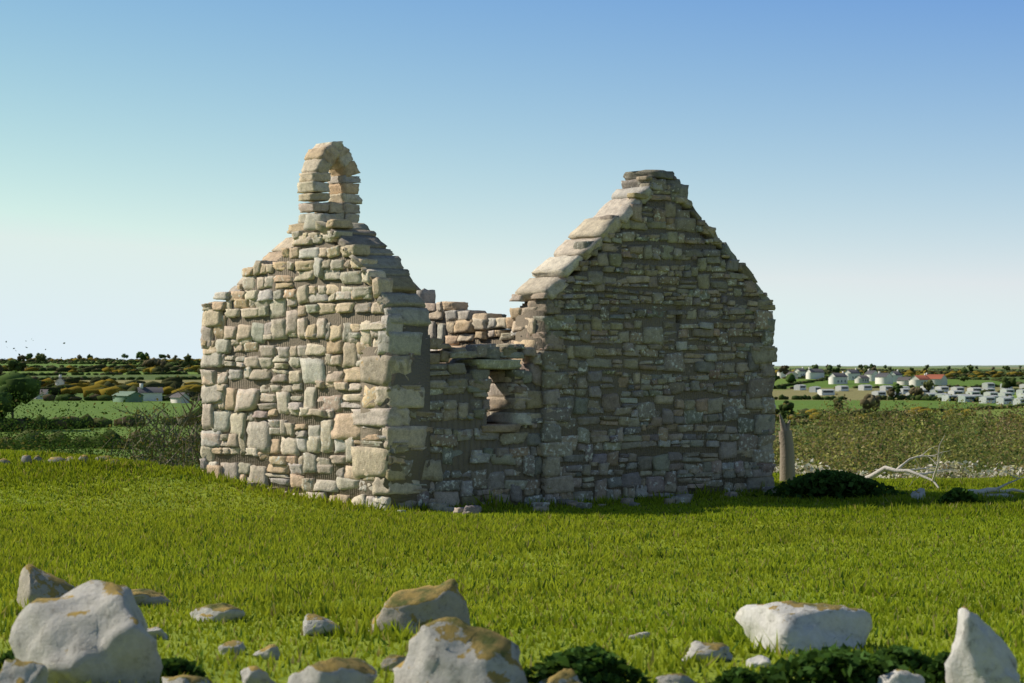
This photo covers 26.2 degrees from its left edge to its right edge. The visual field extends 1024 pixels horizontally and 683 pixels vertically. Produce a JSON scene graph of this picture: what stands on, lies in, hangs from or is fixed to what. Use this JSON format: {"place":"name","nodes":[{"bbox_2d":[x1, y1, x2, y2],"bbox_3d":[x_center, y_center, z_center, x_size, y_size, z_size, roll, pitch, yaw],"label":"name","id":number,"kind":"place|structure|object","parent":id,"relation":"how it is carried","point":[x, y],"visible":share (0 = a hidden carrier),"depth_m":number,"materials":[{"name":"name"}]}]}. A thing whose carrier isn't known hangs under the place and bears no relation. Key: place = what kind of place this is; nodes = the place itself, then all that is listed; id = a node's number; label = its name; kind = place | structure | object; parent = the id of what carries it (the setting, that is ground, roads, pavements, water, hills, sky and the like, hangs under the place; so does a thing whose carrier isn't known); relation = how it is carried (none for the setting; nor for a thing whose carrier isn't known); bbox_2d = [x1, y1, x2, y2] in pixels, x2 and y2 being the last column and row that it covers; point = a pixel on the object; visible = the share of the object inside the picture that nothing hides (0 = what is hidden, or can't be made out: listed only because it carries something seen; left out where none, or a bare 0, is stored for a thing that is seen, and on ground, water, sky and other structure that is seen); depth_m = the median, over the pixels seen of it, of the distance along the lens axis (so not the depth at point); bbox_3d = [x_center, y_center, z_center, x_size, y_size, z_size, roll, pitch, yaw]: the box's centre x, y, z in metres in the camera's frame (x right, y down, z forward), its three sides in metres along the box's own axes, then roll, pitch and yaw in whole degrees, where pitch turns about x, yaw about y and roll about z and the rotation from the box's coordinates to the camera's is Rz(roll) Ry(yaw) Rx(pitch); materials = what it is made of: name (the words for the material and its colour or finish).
{"place":"outdoors","nodes":[
{"label":"outdoors","id":0,"kind":"place"},
{"bbox_2d":[0,449,1023,682],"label":"grass","id":1,"kind":"structure","parent":0,"point":[494,526],"depth_m":25.35,"materials":[{"name":"green plant"}]},
{"bbox_2d":[0,361,1023,682],"bbox_3d":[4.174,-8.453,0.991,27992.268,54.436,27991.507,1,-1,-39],"label":"terrain","id":2,"kind":"structure","parent":0,"point":[854,395],"depth_m":29.75,"materials":[{"name":"green plant"}]},
{"bbox_2d":[204,194,771,509],"bbox_3d":[-1.991,0.328,42.173,8.700,5.829,10.880,1,-1,-39],"label":"mortar","id":3,"kind":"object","parent":2,"relation":"on","point":[421,370],"visible":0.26,"depth_m":37.89,"materials":[{"name":"brown"}]},
{"bbox_2d":[200,141,777,513],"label":"chapel stones","id":4,"kind":"object","parent":3,"relation":"on","point":[403,299],"visible":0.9,"depth_m":37.89,"materials":[{"name":"beige stone"}]},
{"bbox_2d":[34,367,947,402],"bbox_3d":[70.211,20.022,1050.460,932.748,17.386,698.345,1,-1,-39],"label":"distant buildings","id":5,"kind":"structure","parent":2,"relation":"on","point":[151,393],"depth_m":1252.64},
{"bbox_2d":[0,455,1020,682],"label":"rocks","id":6,"kind":"object","parent":2,"relation":"on","point":[64,631],"visible":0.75,"depth_m":11.50,"materials":[{"name":"stone"}]},
{"bbox_2d":[0,340,1023,682],"bbox_3d":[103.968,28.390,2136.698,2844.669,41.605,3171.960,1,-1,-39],"label":"bushes","id":7,"kind":"object","parent":2,"relation":"on","point":[872,448],"visible":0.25,"depth_m":247.02,"materials":[{"name":"green plant"}]},
{"bbox_2d":[11,364,1023,494],"bbox_3d":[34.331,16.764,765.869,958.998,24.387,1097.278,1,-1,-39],"label":"trunks and deadwood","id":8,"kind":"object","parent":2,"relation":"on","point":[787,463],"visible":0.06,"depth_m":61.52,"materials":[{"name":"wood"}]},
{"bbox_2d":[773,459,1023,478],"bbox_3d":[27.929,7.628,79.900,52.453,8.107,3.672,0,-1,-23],"label":"stone wall","id":9,"kind":"structure","parent":2,"relation":"on","point":[945,465],"depth_m":73.79,"materials":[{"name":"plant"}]},
{"bbox_2d":[794,382,1023,404],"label":"caravans","id":10,"kind":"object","parent":2,"relation":"on","point":[1000,397],"visible":0.73,"depth_m":1068.15,"materials":[{"name":"white metal"}]},
{"bbox_2d":[0,0,1023,365],"label":"sky","id":11,"kind":"structure","parent":0,"point":[863,160],"materials":[{"name":"blue"}]}
]}

